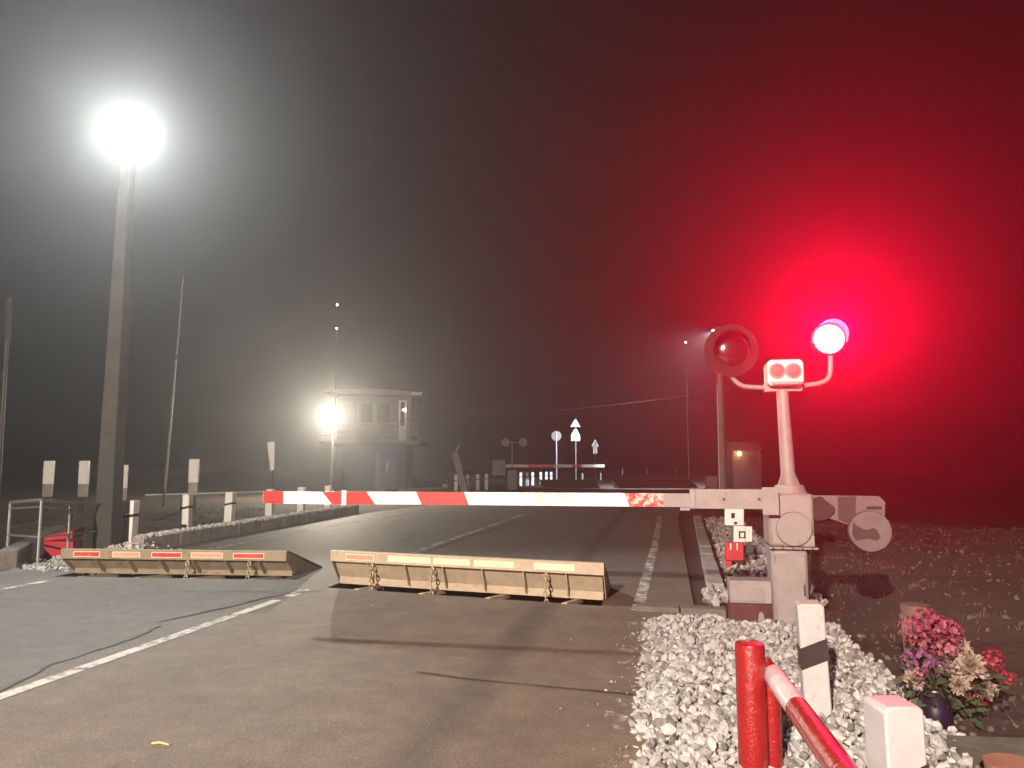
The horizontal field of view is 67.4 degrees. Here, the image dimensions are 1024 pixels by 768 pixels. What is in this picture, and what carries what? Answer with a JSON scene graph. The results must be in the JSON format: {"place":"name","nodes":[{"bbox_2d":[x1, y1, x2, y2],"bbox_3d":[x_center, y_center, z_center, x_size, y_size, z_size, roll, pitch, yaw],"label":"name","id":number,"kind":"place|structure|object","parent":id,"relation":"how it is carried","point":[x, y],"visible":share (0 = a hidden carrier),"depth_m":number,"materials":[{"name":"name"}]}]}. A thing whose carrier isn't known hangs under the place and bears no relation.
{"place":"outdoors","nodes":[
{"label":"outdoors","id":0,"kind":"place"},
{"bbox_2d":[151,741,169,744],"bbox_3d":[-1.894,1.937,4.143,0.106,0.017,0.017,-1,-6,11],"label":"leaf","id":1,"kind":"object","parent":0,"point":[159,742],"visible":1,"depth_m":4.14,"materials":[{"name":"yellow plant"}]},
{"bbox_2d":[0,475,718,767],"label":"road","id":2,"kind":"structure","parent":0,"point":[324,676],"depth_m":6.06,"materials":[{"name":"grey asphalt"}]},
{"bbox_2d":[0,580,48,590],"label":"edge line","id":3,"kind":"object","parent":2,"relation":"on","point":[30,583],"visible":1,"depth_m":9.86,"materials":[{"name":"grey paint"}]},
{"bbox_2d":[0,626,159,691],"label":"tar seam","id":4,"kind":"object","parent":2,"relation":"on","point":[41,669],"visible":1,"depth_m":5.93,"materials":[{"name":"black asphalt"}]},
{"bbox_2d":[0,600,280,699],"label":"line","id":5,"kind":"object","parent":2,"relation":"on","point":[17,690],"visible":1,"depth_m":6.14,"materials":[{"name":"grey paint"}]},
{"bbox_2d":[56,548,321,579],"bbox_3d":[-4.559,2.716,10.976,3.350,0.780,1.300,-1,-6,5],"label":"barrier plate","id":6,"kind":"object","parent":2,"relation":"on","point":[216,564],"visible":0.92,"depth_m":10.63,"materials":[{"name":"beige metal"}]},
{"bbox_2d":[157,590,318,621],"bbox_3d":[-2.938,2.406,8.425,0.209,0.001,2.247,-3,-7,29],"label":"tar seam","id":7,"kind":"object","parent":2,"relation":"on","point":[234,605],"visible":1,"depth_m":8.23,"materials":[{"name":"black asphalt"}]},
{"bbox_2d":[284,589,310,595],"bbox_3d":[-2.553,2.487,9.164,0.130,0.001,0.550,-1,-6,9],"label":"line","id":8,"kind":"object","parent":2,"relation":"on","point":[296,593],"visible":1,"depth_m":9.09,"materials":[{"name":"grey paint"}]},
{"bbox_2d":[209,513,396,548],"bbox_3d":[-4.718,3.484,18.464,0.120,0.001,13.002,-1,-6,10],"label":"edge line","id":9,"kind":"object","parent":2,"relation":"on","point":[298,532],"visible":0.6,"depth_m":17.60,"materials":[{"name":"grey paint"}]},
{"bbox_2d":[86,586,640,766],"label":"road grit","id":10,"kind":"object","parent":2,"relation":"on","point":[611,681],"visible":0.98,"depth_m":5.34,"materials":[{"name":"white stone"}]},
{"bbox_2d":[382,518,414,540],"bbox_3d":[-2.866,3.519,18.806,0.765,0.001,6.968,1,-6,-10],"label":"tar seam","id":11,"kind":"object","parent":2,"relation":"on","point":[398,531],"visible":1,"depth_m":17.85,"materials":[{"name":"black asphalt"}]},
{"bbox_2d":[411,514,524,552],"bbox_3d":[-0.959,3.364,17.339,0.130,0.001,13.800,-1,-6,11],"label":"line","id":12,"kind":"object","parent":2,"relation":"on","point":[459,536],"visible":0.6,"depth_m":16.47,"materials":[{"name":"grey paint"}]},
{"bbox_2d":[328,550,610,605],"bbox_3d":[-0.561,2.523,9.552,3.773,0.860,1.300,-2,-7,21],"label":"barrier plate","id":13,"kind":"object","parent":2,"relation":"on","point":[566,582],"visible":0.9,"depth_m":9.17,"materials":[{"name":"beige metal"}]},
{"bbox_2d":[425,512,540,552],"bbox_3d":[-0.235,3.574,19.324,0.230,0.001,12.412,-1,-6,12],"label":"tar seam","id":14,"kind":"object","parent":2,"relation":"on","point":[478,533],"visible":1,"depth_m":16.68,"materials":[{"name":"black asphalt"}]},
{"bbox_2d":[417,671,632,694],"bbox_3d":[0.046,2.074,5.324,1.595,0.001,0.058,-2,-7,20],"label":"tar seam","id":15,"kind":"object","parent":2,"relation":"on","point":[525,684],"visible":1,"depth_m":5.29,"materials":[{"name":"black asphalt"}]},
{"bbox_2d":[540,479,599,488],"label":"barrier plate","id":16,"kind":"object","parent":2,"relation":"on","point":[568,483],"visible":1,"depth_m":46.22,"materials":[{"name":"beige metal"}]},
{"bbox_2d":[631,516,661,609],"bbox_3d":[2.914,3.181,15.635,0.166,0.001,15.702,-1,-6,12],"label":"edge line","id":17,"kind":"object","parent":2,"relation":"on","point":[652,550],"visible":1,"depth_m":11.31,"materials":[{"name":"grey paint"}]},
{"bbox_2d":[612,479,697,487],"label":"barrier plate","id":18,"kind":"object","parent":2,"relation":"on","point":[652,483],"visible":1,"depth_m":46.22,"materials":[{"name":"beige metal"}]},
{"bbox_2d":[0,469,1023,737],"bbox_3d":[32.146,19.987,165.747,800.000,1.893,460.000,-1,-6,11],"label":"ground","id":19,"kind":"structure","parent":0,"point":[956,505],"depth_m":18.94,"materials":[{"name":"brown soil"}]},
{"bbox_2d":[0,297,12,489],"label":"metal pole","id":20,"kind":"object","parent":19,"relation":"on","point":[8,321],"visible":1,"depth_m":20.28,"materials":[{"name":"metal"}]},
{"bbox_2d":[0,525,66,571],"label":"kerb","id":21,"kind":"structure","parent":19,"relation":"on","point":[14,556],"depth_m":11.90,"materials":[{"name":"concrete"}]},
{"bbox_2d":[42,461,54,514],"bbox_3d":[-13.246,3.085,21.905,0.260,1.780,0.120,1,-6,-9],"label":"marker post","id":22,"kind":"object","parent":19,"relation":"on","point":[48,477],"visible":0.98,"depth_m":21.88,"materials":[{"name":"white paint"}]},
{"bbox_2d":[6,498,97,563],"bbox_3d":[-7.637,2.377,12.405,0.974,1.118,1.856,0,-6,-4],"label":"railing","id":23,"kind":"object","parent":19,"relation":"on","point":[41,507],"visible":0.86,"depth_m":12.19,"materials":[{"name":"metal"}]},
{"bbox_2d":[43,528,84,558],"bbox_3d":[-7.532,2.668,12.896,0.513,0.484,0.360,0,-6,0],"label":"sand box","id":24,"kind":"object","parent":19,"relation":"on","point":[53,546],"visible":0.74,"depth_m":12.74,"materials":[{"name":"red plastic"}]},
{"bbox_2d":[12,556,148,574],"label":"gravel","id":25,"kind":"structure","parent":19,"relation":"on","point":[58,563],"depth_m":11.22,"materials":[{"name":"grey gravel"}]},
{"bbox_2d":[77,461,89,513],"bbox_3d":[-12.238,3.085,21.905,0.260,1.780,0.120,1,-6,-9],"label":"marker post","id":26,"kind":"object","parent":19,"relation":"on","point":[83,478],"visible":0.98,"depth_m":21.88,"materials":[{"name":"black paint"}]},
{"bbox_2d":[92,120,146,548],"bbox_3d":[-6.909,-0.911,13.542,0.451,8.100,1.369,4,-7,-30],"label":"lamp pole","id":27,"kind":"object","parent":19,"relation":"on","point":[108,511],"visible":0.82,"depth_m":13.76,"materials":[{"name":"concrete"}]},
{"bbox_2d":[122,465,128,512],"bbox_3d":[-11.137,3.200,21.905,0.260,1.780,0.120,1,-6,-9],"label":"marker post","id":28,"kind":"object","parent":19,"relation":"on","point":[125,482],"visible":0.31,"depth_m":21.91,"materials":[{"name":"black paint"}]},
{"bbox_2d":[121,500,139,546],"bbox_3d":[-7.002,2.618,14.093,0.195,0.960,0.195,1,-6,7],"label":"bollard","id":29,"kind":"object","parent":19,"relation":"on","point":[130,519],"visible":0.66,"depth_m":14.03,"materials":[{"name":"white paint"}]},
{"bbox_2d":[162,277,183,506],"bbox_3d":[-11.922,0.357,27.007,0.112,8.211,1.209,5,-8,-39],"label":"slim mast","id":30,"kind":"object","parent":19,"relation":"on","point":[169,436],"visible":0.89,"depth_m":26.97,"materials":[{"name":"grey metal"}]},
{"bbox_2d":[180,495,192,528],"bbox_3d":[-7.159,2.916,16.878,0.195,0.960,0.195,-2,-7,4],"label":"bollard","id":31,"kind":"object","parent":19,"relation":"on","point":[186,508],"visible":0.69,"depth_m":16.82,"materials":[{"name":"black paint"}]},
{"bbox_2d":[188,459,199,512],"bbox_3d":[-9.098,3.039,21.905,0.260,1.780,0.120,1,-6,-9],"label":"marker post","id":32,"kind":"object","parent":19,"relation":"on","point":[193,477],"visible":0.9,"depth_m":21.89,"materials":[{"name":"black paint"}]},
{"bbox_2d":[31,504,357,562],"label":"gravel","id":33,"kind":"structure","parent":19,"relation":"on","point":[128,545],"depth_m":15.55,"materials":[{"name":"grey gravel"}]},
{"bbox_2d":[143,491,262,495],"bbox_3d":[-14.974,5.542,37.712,0.240,0.420,6.244,-5,-8,38],"label":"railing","id":34,"kind":"object","parent":19,"relation":"on","point":[199,493],"visible":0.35,"depth_m":37.43,"materials":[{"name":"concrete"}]},
{"bbox_2d":[224,492,235,521],"bbox_3d":[-6.833,3.100,18.598,0.195,0.960,0.195,0,-7,9],"label":"bollard","id":35,"kind":"object","parent":19,"relation":"on","point":[230,506],"visible":0.67,"depth_m":18.54,"materials":[{"name":"black paint"}]},
{"bbox_2d":[132,505,358,548],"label":"kerb","id":36,"kind":"structure","parent":19,"relation":"on","point":[185,537],"depth_m":16.85,"materials":[{"name":"concrete"}]},
{"bbox_2d":[265,489,274,515],"bbox_3d":[-6.625,3.359,21.007,0.195,0.960,0.195,-2,-5,7],"label":"bollard","id":37,"kind":"object","parent":19,"relation":"on","point":[269,508],"visible":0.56,"depth_m":20.91,"materials":[{"name":"black paint"}]},
{"bbox_2d":[267,442,274,488],"bbox_3d":[-7.520,2.980,23.876,0.250,2.364,0.060,0,-6,0],"label":"marker post","id":38,"kind":"object","parent":19,"relation":"on","point":[271,449],"visible":0.68,"depth_m":23.92,"materials":[{"name":"white paint"}]},
{"bbox_2d":[297,487,305,511],"bbox_3d":[-6.311,3.572,22.999,0.195,0.960,0.195,0,-5,4],"label":"bollard","id":39,"kind":"object","parent":19,"relation":"on","point":[301,507],"visible":0.48,"depth_m":22.92,"materials":[{"name":"black paint"}]},
{"bbox_2d":[324,486,331,507],"bbox_3d":[-5.877,3.740,24.563,0.195,0.960,0.195,-1,-6,8],"label":"bollard","id":40,"kind":"object","parent":19,"relation":"on","point":[328,488],"visible":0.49,"depth_m":24.51,"materials":[{"name":"black paint"}]},
{"bbox_2d":[328,410,335,485],"bbox_3d":[-7.984,3.184,33.913,0.320,4.099,0.285,-1,-6,11],"label":"lamp post","id":41,"kind":"object","parent":19,"relation":"on","point":[332,414],"visible":0.95,"depth_m":33.98,"materials":[{"name":"metal"}]},
{"bbox_2d":[333,304,337,478],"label":"radio mast","id":42,"kind":"object","parent":19,"relation":"on","point":[335,400],"visible":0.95,"depth_m":85.81,"materials":[{"name":"grey metal"}]},
{"bbox_2d":[338,489,385,491],"bbox_3d":[-7.497,5.599,38.618,0.240,0.500,3.494,-3,-7,27],"label":"platform edge","id":43,"kind":"object","parent":19,"relation":"on","point":[382,490],"visible":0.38,"depth_m":38.91,"materials":[{"name":"concrete"}]},
{"bbox_2d":[319,378,430,489],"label":"crossing booth","id":44,"kind":"object","parent":19,"relation":"on","point":[377,429],"visible":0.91,"depth_m":46.57,"materials":[{"name":"paint"}]},
{"bbox_2d":[342,404,357,422],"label":"window","id":45,"kind":"structure","parent":44,"relation":"in","point":[349,412],"depth_m":46.74,"materials":[{"name":"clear glass"}]},
{"bbox_2d":[360,404,373,422],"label":"window","id":46,"kind":"structure","parent":44,"relation":"in","point":[366,410],"depth_m":46.74,"materials":[{"name":"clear glass"}]},
{"bbox_2d":[376,404,390,422],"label":"window","id":47,"kind":"structure","parent":44,"relation":"in","point":[383,411],"depth_m":46.74,"materials":[{"name":"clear glass"}]},
{"bbox_2d":[380,457,395,488],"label":"door","id":48,"kind":"structure","parent":44,"relation":"in","point":[387,464],"depth_m":46.36,"materials":[{"name":"paint"}]},
{"bbox_2d":[398,400,406,439],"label":"door","id":49,"kind":"structure","parent":44,"relation":"in","point":[402,403],"depth_m":46.71,"materials":[{"name":"white paint"}]},
{"bbox_2d":[399,487,445,490],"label":"platform edge","id":50,"kind":"object","parent":19,"relation":"on","point":[412,489],"visible":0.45,"depth_m":44.96,"materials":[{"name":"concrete"}]},
{"bbox_2d":[454,475,457,490],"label":"bollard","id":51,"kind":"object","parent":19,"relation":"on","point":[455,483],"visible":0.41,"depth_m":45.11,"materials":[{"name":"black paint"}]},
{"bbox_2d":[451,445,468,491],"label":"leaning beam","id":52,"kind":"structure","parent":19,"relation":"on","point":[460,473],"depth_m":44.00,"materials":[{"name":"grey paint"}]},
{"bbox_2d":[465,475,468,489],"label":"bollard","id":53,"kind":"object","parent":19,"relation":"on","point":[467,478],"visible":0.59,"depth_m":45.85,"materials":[{"name":"black paint"}]},
{"bbox_2d":[476,474,478,489],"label":"bollard","id":54,"kind":"object","parent":19,"relation":"on","point":[477,481],"visible":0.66,"depth_m":48.12,"materials":[{"name":"black paint"}]},
{"bbox_2d":[485,474,487,489],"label":"bollard","id":55,"kind":"object","parent":19,"relation":"on","point":[486,481],"visible":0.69,"depth_m":49.77,"materials":[{"name":"black paint"}]},
{"bbox_2d":[0,505,1023,735],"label":"dirt clods","id":56,"kind":"object","parent":19,"relation":"on","point":[959,715],"visible":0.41,"depth_m":9.98,"materials":[{"name":"soil"}]},
{"bbox_2d":[519,473,521,485],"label":"bollard","id":57,"kind":"object","parent":19,"relation":"on","point":[520,479],"visible":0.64,"depth_m":60.12,"materials":[{"name":"white paint"}]},
{"bbox_2d":[526,472,528,485],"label":"bollard","id":58,"kind":"object","parent":19,"relation":"on","point":[527,478],"visible":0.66,"depth_m":61.40,"materials":[{"name":"white paint"}]},
{"bbox_2d":[531,472,533,484],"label":"bollard","id":59,"kind":"object","parent":19,"relation":"on","point":[532,478],"visible":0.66,"depth_m":62.76,"materials":[{"name":"white paint"}]},
{"bbox_2d":[492,438,604,489],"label":"crossing barrier","id":60,"kind":"object","parent":19,"relation":"on","point":[499,467],"visible":0.86,"depth_m":50.11,"materials":[{"name":"grey metal"}]},
{"bbox_2d":[551,431,560,478],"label":"round sign","id":61,"kind":"object","parent":19,"relation":"on","point":[556,436],"visible":0.92,"depth_m":54.02,"materials":[{"name":"grey metal"}]},
{"bbox_2d":[571,418,579,478],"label":"triangle sign","id":62,"kind":"object","parent":19,"relation":"on","point":[575,436],"visible":0.83,"depth_m":54.04,"materials":[{"name":"grey metal"}]},
{"bbox_2d":[262,319,891,625],"bbox_3d":[0.448,0.943,7.486,5.934,2.960,0.616,-1,-6,11],"label":"crossing barrier","id":63,"kind":"object","parent":19,"relation":"on","point":[791,507],"visible":0.97,"depth_m":6.99,"materials":[{"name":"white metal"}]},
{"bbox_2d":[592,440,598,479],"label":"triangle sign","id":64,"kind":"object","parent":19,"relation":"on","point":[595,444],"visible":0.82,"depth_m":65.99,"materials":[{"name":"white metal"}]},
{"bbox_2d":[635,603,725,617],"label":"kerb","id":65,"kind":"structure","parent":19,"relation":"on","point":[699,610],"depth_m":7.92,"materials":[{"name":"concrete"}]},
{"bbox_2d":[685,342,689,479],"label":"lamp post","id":66,"kind":"object","parent":19,"relation":"on","point":[687,415],"visible":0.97,"depth_m":69.23,"materials":[{"name":"grey metal"}]},
{"bbox_2d":[694,515,723,588],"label":"kerb","id":67,"kind":"structure","parent":19,"relation":"on","point":[711,572],"depth_m":11.98,"materials":[{"name":"concrete"}]},
{"bbox_2d":[705,476,718,488],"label":"relay box","id":68,"kind":"object","parent":19,"relation":"on","point":[710,482],"visible":0.79,"depth_m":41.17,"materials":[{"name":"grey paint"}]},
{"bbox_2d":[712,327,726,488],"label":"concrete pole","id":69,"kind":"object","parent":19,"relation":"on","point":[721,443],"visible":0.66,"depth_m":40.13,"materials":[{"name":"white paint"}]},
{"bbox_2d":[418,391,716,416],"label":"overhead wire","id":70,"kind":"object","parent":69,"relation":"attached to","point":[569,409],"visible":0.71,"depth_m":50.33,"materials":[{"name":"metal"}]},
{"bbox_2d":[722,509,752,567],"bbox_3d":[3.275,2.262,11.165,0.432,0.887,0.110,-1,-6,11],"label":"marker stand","id":71,"kind":"object","parent":19,"relation":"on","point":[734,549],"visible":0.93,"depth_m":11.13,"materials":[{"name":"red paint"}]},
{"bbox_2d":[725,442,763,488],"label":"house","id":72,"kind":"structure","parent":19,"relation":"on","point":[743,464],"depth_m":62.40,"materials":[{"name":"black paint"}]},
{"bbox_2d":[748,455,757,465],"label":"window","id":73,"kind":"structure","parent":72,"relation":"in","point":[752,458],"depth_m":62.38,"materials":[{"name":"grey glass"}]},
{"bbox_2d":[735,640,858,767],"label":"pipe guard rail","id":74,"kind":"object","parent":19,"relation":"on","point":[766,689],"visible":1,"depth_m":3.50,"materials":[{"name":"red metal"}]},
{"bbox_2d":[623,613,978,767],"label":"gravel","id":75,"kind":"structure","parent":19,"relation":"on","point":[686,717],"depth_m":4.76,"materials":[{"name":"white gravel"}]},
{"bbox_2d":[795,600,831,717],"bbox_3d":[1.737,1.661,4.417,0.150,0.800,0.150,-4,-6,14],"label":"bollard","id":76,"kind":"object","parent":19,"relation":"on","point":[812,650],"visible":0.66,"depth_m":4.36,"materials":[{"name":"white paint"}]},
{"bbox_2d":[863,695,928,767],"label":"bollard","id":77,"kind":"object","parent":19,"relation":"on","point":[894,732],"visible":1,"depth_m":2.66,"materials":[{"name":"white paint"}]},
{"bbox_2d":[900,602,931,698],"bbox_3d":[2.686,1.763,5.088,0.187,0.592,0.186,-1,-6,11],"label":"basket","id":78,"kind":"object","parent":19,"relation":"on","point":[907,609],"visible":0.41,"depth_m":5.06,"materials":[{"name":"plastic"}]},
{"bbox_2d":[810,524,1023,723],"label":"dry grass","id":79,"kind":"structure","parent":19,"relation":"on","point":[917,582],"depth_m":10.72,"materials":[{"name":"brown plant"}]},
{"bbox_2d":[886,605,1023,729],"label":"flower bouquet","id":80,"kind":"object","parent":19,"relation":"on","point":[934,701],"visible":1,"depth_m":4.50,"materials":[{"name":"pink plant"}]},
{"bbox_2d":[938,735,1023,767],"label":"stone slab","id":81,"kind":"structure","parent":19,"relation":"on","point":[976,748],"depth_m":3.98,"materials":[{"name":"stone"}]},
{"bbox_2d":[983,753,1023,767],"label":"clay pot","id":82,"kind":"object","parent":81,"relation":"on","point":[998,760],"visible":1,"depth_m":3.48,"materials":[{"name":"orange ceramic"}]},
{"bbox_2d":[0,0,1023,586],"label":"sky","id":83,"kind":"structure","parent":0,"point":[509,207],"materials":[{"name":"black"}]},
{"bbox_2d":[701,516,827,605],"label":"gravel","id":84,"kind":"structure","parent":0,"point":[755,561],"depth_m":11.53,"materials":[{"name":"grey gravel"}]}
]}

